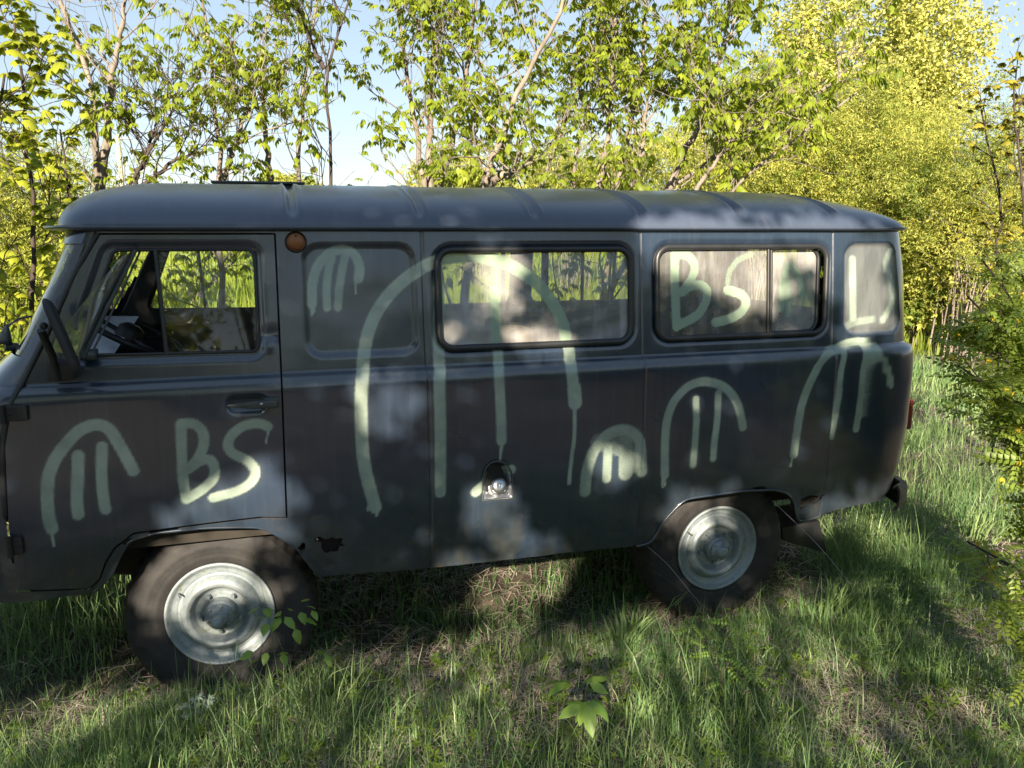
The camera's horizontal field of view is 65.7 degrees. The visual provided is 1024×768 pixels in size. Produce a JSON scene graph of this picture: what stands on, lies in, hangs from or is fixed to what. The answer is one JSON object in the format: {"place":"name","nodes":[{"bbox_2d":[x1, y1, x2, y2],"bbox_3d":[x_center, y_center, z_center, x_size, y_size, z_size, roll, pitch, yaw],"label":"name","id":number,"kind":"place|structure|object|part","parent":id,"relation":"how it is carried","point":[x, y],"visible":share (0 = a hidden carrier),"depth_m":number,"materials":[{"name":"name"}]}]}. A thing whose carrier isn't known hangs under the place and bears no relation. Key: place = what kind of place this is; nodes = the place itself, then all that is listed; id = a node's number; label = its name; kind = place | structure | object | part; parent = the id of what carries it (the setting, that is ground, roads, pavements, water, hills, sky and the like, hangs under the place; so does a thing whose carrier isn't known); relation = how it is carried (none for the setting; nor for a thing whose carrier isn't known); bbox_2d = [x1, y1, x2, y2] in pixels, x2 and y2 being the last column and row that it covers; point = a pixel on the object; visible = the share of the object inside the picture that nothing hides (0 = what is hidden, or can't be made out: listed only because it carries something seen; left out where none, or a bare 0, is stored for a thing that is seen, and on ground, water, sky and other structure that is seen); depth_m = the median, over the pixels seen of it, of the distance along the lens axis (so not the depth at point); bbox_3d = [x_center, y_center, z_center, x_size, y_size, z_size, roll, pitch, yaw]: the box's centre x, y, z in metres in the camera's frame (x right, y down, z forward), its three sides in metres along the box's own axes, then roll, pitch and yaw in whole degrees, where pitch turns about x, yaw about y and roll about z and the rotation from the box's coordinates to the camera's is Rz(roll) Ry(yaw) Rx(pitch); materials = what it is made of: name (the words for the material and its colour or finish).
{"place":"outdoors","nodes":[
{"label":"outdoors","id":0,"kind":"place"},
{"bbox_2d":[0,227,1023,767],"bbox_3d":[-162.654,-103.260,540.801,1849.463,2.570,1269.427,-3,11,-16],"label":"ground","id":1,"kind":"structure","parent":0,"point":[478,605],"depth_m":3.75,"materials":[{"name":"green plant"}]},
{"bbox_2d":[0,103,60,311],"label":"bush","id":2,"kind":"object","parent":1,"relation":"on","point":[2,195],"visible":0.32,"depth_m":11.85,"materials":[{"name":"green plant"}]},
{"bbox_2d":[0,0,86,358],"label":"maple sapling","id":3,"kind":"object","parent":1,"relation":"on","point":[7,32],"visible":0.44,"depth_m":4.77,"materials":[{"name":"green plant"}]},
{"bbox_2d":[0,0,117,357],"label":"maple sapling","id":4,"kind":"object","parent":1,"relation":"on","point":[24,140],"visible":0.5,"depth_m":4.91,"materials":[{"name":"green plant"}]},
{"bbox_2d":[0,53,118,333],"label":"maple sapling","id":5,"kind":"object","parent":1,"relation":"on","point":[49,158],"visible":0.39,"depth_m":6.12,"materials":[{"name":"green plant"}]},
{"bbox_2d":[0,122,189,336],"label":"bush","id":6,"kind":"object","parent":1,"relation":"on","point":[27,246],"visible":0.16,"depth_m":12.33,"materials":[{"name":"green plant"}]},
{"bbox_2d":[12,185,191,342],"bbox_3d":[-3.340,-0.468,6.632,1.088,2.386,1.138,4,12,22],"label":"field sapling","id":7,"kind":"object","parent":1,"relation":"on","point":[18,336],"visible":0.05,"depth_m":6.68,"materials":[{"name":"green plant"}]},
{"bbox_2d":[0,0,206,308],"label":"maple tree","id":8,"kind":"object","parent":1,"relation":"on","point":[102,155],"visible":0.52,"depth_m":5.92,"materials":[{"name":"green plant"}]},
{"bbox_2d":[112,134,132,185],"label":"utility pole","id":9,"kind":"object","parent":1,"relation":"on","point":[119,155],"visible":0.36,"depth_m":57.80,"materials":[{"name":"concrete"}]},
{"bbox_2d":[13,106,584,142],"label":"power line","id":10,"kind":"object","parent":9,"relation":"attached to","point":[274,133],"visible":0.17,"depth_m":58.48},
{"bbox_2d":[49,120,590,151],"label":"power line","id":11,"kind":"object","parent":9,"relation":"hanging from","point":[304,144],"visible":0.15,"depth_m":58.96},
{"bbox_2d":[28,1,281,297],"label":"maple tree","id":12,"kind":"object","parent":1,"relation":"on","point":[129,119],"visible":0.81,"depth_m":5.20,"materials":[{"name":"green plant"}]},
{"bbox_2d":[139,164,253,307],"bbox_3d":[-2.630,-0.695,7.306,1.355,2.596,1.297,-3,11,-16],"label":"field sapling","id":13,"kind":"object","parent":1,"relation":"on","point":[231,272],"visible":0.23,"depth_m":7.12,"materials":[{"name":"green plant"}]},
{"bbox_2d":[173,690,219,722],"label":"wormwood sprig","id":14,"kind":"object","parent":1,"relation":"on","point":[192,700],"visible":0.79,"depth_m":3.02,"materials":[{"name":"green plant"}]},
{"bbox_2d":[88,0,349,307],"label":"maple tree","id":15,"kind":"object","parent":1,"relation":"on","point":[223,174],"visible":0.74,"depth_m":5.69,"materials":[{"name":"green plant"}]},
{"bbox_2d":[171,0,354,185],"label":"maple tree","id":16,"kind":"object","parent":1,"relation":"on","point":[275,31],"visible":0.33,"depth_m":6.04,"materials":[{"name":"green plant"}]},
{"bbox_2d":[239,599,331,727],"bbox_3d":[-0.848,1.075,2.979,0.335,0.522,0.140,-3,11,-16],"label":"elm seedling","id":17,"kind":"object","parent":1,"relation":"on","point":[290,623],"visible":0.97,"depth_m":2.95,"materials":[{"name":"green plant"}]},
{"bbox_2d":[246,173,324,184],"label":"bush","id":18,"kind":"object","parent":1,"relation":"on","point":[284,178],"visible":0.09,"depth_m":45.57,"materials":[{"name":"green plant"}]},
{"bbox_2d":[240,0,388,185],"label":"maple tree","id":19,"kind":"object","parent":1,"relation":"on","point":[282,5],"visible":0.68,"depth_m":5.47,"materials":[{"name":"green plant"}]},
{"bbox_2d":[0,180,913,693],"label":"van","id":20,"kind":"object","parent":1,"relation":"on","point":[350,392],"visible":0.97,"depth_m":3.26,"materials":[{"name":"paint"}]},
{"bbox_3d":[-1.329,0.120,2.847,0.981,1.311,0.325,-3,11,-16],"label":"front door","id":21,"kind":"part","parent":20,"relation":"part of","materials":[{"name":"paint"}]},
{"bbox_3d":[-1.876,-0.229,4.658,0.981,1.310,0.120,-3,11,-16],"label":"front door","id":22,"kind":"part","parent":20,"relation":"part of","materials":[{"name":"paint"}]},
{"bbox_3d":[-0.405,-0.687,5.002,0.873,0.422,0.068,-3,11,-16],"label":"side window","id":23,"kind":"part","parent":20,"relation":"part of","materials":[{"name":"black glass"}]},
{"bbox_3d":[0.108,-0.361,3.303,0.873,0.422,0.068,-3,11,-16],"label":"side window","id":24,"kind":"part","parent":20,"relation":"part of","materials":[{"name":"black glass"}]},
{"bbox_3d":[0.536,-0.743,5.274,0.897,0.423,0.069,-3,11,-16],"label":"side window","id":25,"kind":"part","parent":20,"relation":"part of","materials":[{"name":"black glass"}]},
{"bbox_3d":[0.806,-0.752,5.328,0.283,0.407,0.058,-3,11,-16],"label":"sliding window","id":26,"kind":"part","parent":20,"relation":"part of","materials":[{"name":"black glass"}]},
{"bbox_2d":[647,546,706,609],"bbox_3d":[0.876,0.975,3.779,0.474,0.478,0.200,-8,13,-35],"label":"wire","id":27,"kind":"object","parent":20,"relation":"attached to","point":[679,578],"visible":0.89,"depth_m":3.67,"materials":[{"name":"plastic"}]},
{"bbox_3d":[1.049,-0.417,3.578,0.897,0.423,0.069,-3,11,-16],"label":"side window","id":28,"kind":"part","parent":20,"relation":"part of","materials":[{"name":"black glass"}]},
{"bbox_3d":[1.305,-0.435,3.677,0.283,0.407,0.058,-3,11,-16],"label":"sliding window","id":29,"kind":"part","parent":20,"relation":"part of","materials":[{"name":"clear glass"}]},
{"bbox_2d":[774,502,855,598],"bbox_3d":[1.613,0.886,3.819,0.637,0.652,0.365,-5,12,-26],"label":"wire","id":30,"kind":"object","parent":20,"relation":"hanging from","point":[817,544],"visible":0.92,"depth_m":3.77,"materials":[{"name":"plastic"}]},
{"bbox_2d":[336,0,583,187],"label":"maple tree","id":31,"kind":"object","parent":1,"relation":"on","point":[423,9],"visible":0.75,"depth_m":6.17,"materials":[{"name":"green plant"}]},
{"bbox_2d":[394,138,540,286],"bbox_3d":[-1.139,-4.542,21.347,4.105,4.007,2.911,-3,11,-16],"label":"bush","id":32,"kind":"object","parent":1,"relation":"on","point":[466,163],"visible":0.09,"depth_m":20.80,"materials":[{"name":"green plant"}]},
{"bbox_2d":[351,0,610,303],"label":"maple tree","id":33,"kind":"object","parent":1,"relation":"on","point":[475,102],"visible":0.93,"depth_m":5.76,"materials":[{"name":"green plant"}]},
{"bbox_2d":[0,230,979,356],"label":"meadow grass","id":34,"kind":"structure","parent":1,"relation":"on","point":[247,287],"depth_m":18.58,"materials":[{"name":"green plant"}]},
{"bbox_2d":[0,562,1023,767],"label":"ground weeds","id":35,"kind":"object","parent":1,"relation":"on","point":[589,671],"visible":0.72,"depth_m":3.21,"materials":[{"name":"green plant"}]},
{"bbox_2d":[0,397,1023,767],"bbox_3d":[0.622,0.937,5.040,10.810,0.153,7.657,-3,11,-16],"label":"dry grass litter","id":36,"kind":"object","parent":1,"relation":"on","point":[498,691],"visible":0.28,"depth_m":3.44,"materials":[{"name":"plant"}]},
{"bbox_2d":[541,675,608,757],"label":"maple seedling","id":37,"kind":"object","parent":1,"relation":"on","point":[579,709],"visible":0.94,"depth_m":2.83,"materials":[{"name":"green plant"}]},
{"bbox_2d":[494,129,662,298],"bbox_3d":[1.616,-3.925,18.728,4.569,4.020,3.489,-3,11,-16],"label":"bush","id":38,"kind":"object","parent":1,"relation":"on","point":[561,167],"visible":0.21,"depth_m":17.94,"materials":[{"name":"green plant"}]},
{"bbox_2d":[482,0,681,291],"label":"maple tree","id":39,"kind":"object","parent":1,"relation":"on","point":[548,76],"visible":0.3,"depth_m":6.72,"materials":[{"name":"green plant"}]},
{"bbox_2d":[547,0,714,299],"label":"maple tree","id":40,"kind":"object","parent":1,"relation":"on","point":[627,62],"visible":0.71,"depth_m":6.26,"materials":[{"name":"green plant"}]},
{"bbox_2d":[601,592,686,652],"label":"grass clump","id":41,"kind":"object","parent":1,"relation":"on","point":[622,616],"visible":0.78,"depth_m":3.68,"materials":[{"name":"green plant"}]},
{"bbox_2d":[625,678,682,730],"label":"grass clump","id":42,"kind":"object","parent":1,"relation":"on","point":[641,710],"visible":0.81,"depth_m":3.16,"materials":[{"name":"green plant"}]},
{"bbox_2d":[594,105,766,190],"bbox_3d":[3.973,-3.916,17.700,4.318,4.448,3.734,-8,13,-35],"label":"bush","id":43,"kind":"object","parent":1,"relation":"on","point":[661,146],"visible":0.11,"depth_m":16.83,"materials":[{"name":"green plant"}]},
{"bbox_2d":[547,0,903,300],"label":"maple tree","id":44,"kind":"object","parent":1,"relation":"on","point":[738,10],"visible":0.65,"depth_m":5.55,"materials":[{"name":"green plant"}]},
{"bbox_2d":[675,614,787,700],"bbox_3d":[0.889,1.129,3.256,0.491,0.402,0.263,-3,11,-16],"label":"locust shoot","id":45,"kind":"object","parent":1,"relation":"on","point":[735,662],"visible":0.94,"depth_m":3.24,"materials":[{"name":"green plant"}]},
{"bbox_2d":[653,35,865,301],"bbox_3d":[4.609,-3.552,14.538,3.612,5.166,4.097,11,15,44],"label":"bush","id":46,"kind":"object","parent":1,"relation":"on","point":[764,182],"visible":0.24,"depth_m":14.03,"materials":[{"name":"green plant"}]},
{"bbox_2d":[632,0,894,335],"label":"maple tree","id":47,"kind":"object","parent":1,"relation":"on","point":[710,102],"visible":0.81,"depth_m":4.96,"materials":[{"name":"green plant"}]},
{"bbox_2d":[747,0,882,295],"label":"poplar tree","id":48,"kind":"object","parent":1,"relation":"on","point":[809,34],"visible":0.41,"depth_m":18.36,"materials":[{"name":"green plant"}]},
{"bbox_2d":[821,562,884,617],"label":"grass clump","id":49,"kind":"object","parent":1,"relation":"on","point":[827,598],"visible":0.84,"depth_m":4.01,"materials":[{"name":"green plant"}]},
{"bbox_2d":[770,44,979,239],"bbox_3d":[6.219,-3.205,13.580,3.690,5.006,3.182,-3,11,-16],"label":"bush","id":50,"kind":"object","parent":1,"relation":"on","point":[865,148],"visible":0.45,"depth_m":12.95,"materials":[{"name":"green plant"}]},
{"bbox_2d":[857,497,895,523],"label":"grass clump","id":51,"kind":"object","parent":1,"relation":"on","point":[871,509],"visible":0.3,"depth_m":5.21,"materials":[{"name":"green plant"}]},
{"bbox_2d":[824,0,1023,230],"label":"poplar tree","id":52,"kind":"object","parent":1,"relation":"on","point":[927,48],"visible":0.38,"depth_m":15.38,"materials":[{"name":"green plant"}]},
{"bbox_2d":[851,68,1023,358],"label":"bush","id":53,"kind":"object","parent":1,"relation":"on","point":[948,198],"visible":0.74,"depth_m":11.41,"materials":[{"name":"green plant"}]},
{"bbox_2d":[900,226,1000,347],"bbox_3d":[6.886,-1.603,12.827,2.301,2.219,2.451,7,13,33],"label":"bush","id":54,"kind":"object","parent":1,"relation":"on","point":[915,314],"visible":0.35,"depth_m":12.46,"materials":[{"name":"green plant"}]},
{"bbox_2d":[904,182,1023,344],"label":"bush","id":55,"kind":"object","parent":1,"relation":"on","point":[927,330],"visible":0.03,"depth_m":12.44,"materials":[{"name":"green plant"}]},
{"bbox_2d":[924,235,1023,605],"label":"pea shrub","id":56,"kind":"object","parent":1,"relation":"on","point":[975,335],"visible":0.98,"depth_m":3.30,"materials":[{"name":"green plant"}]},
{"bbox_2d":[934,73,1023,454],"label":"maple sapling","id":57,"kind":"object","parent":1,"relation":"on","point":[974,211],"visible":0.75,"depth_m":6.40,"materials":[{"name":"green plant"}]},
{"bbox_2d":[942,532,1023,708],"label":"pea shrub","id":58,"kind":"object","parent":1,"relation":"on","point":[1016,618],"visible":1,"depth_m":2.84,"materials":[{"name":"green plant"}]},
{"bbox_2d":[963,505,1019,544],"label":"grass clump","id":59,"kind":"object","parent":1,"relation":"on","point":[983,530],"visible":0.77,"depth_m":4.91,"materials":[{"name":"green plant"}]},
{"bbox_2d":[970,34,1023,301],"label":"maple sapling","id":60,"kind":"object","parent":1,"relation":"on","point":[1014,85],"visible":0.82,"depth_m":5.82,"materials":[{"name":"green plant"}]},
{"bbox_2d":[0,0,1023,224],"label":"sky","id":61,"kind":"structure","parent":0,"point":[347,159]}
]}

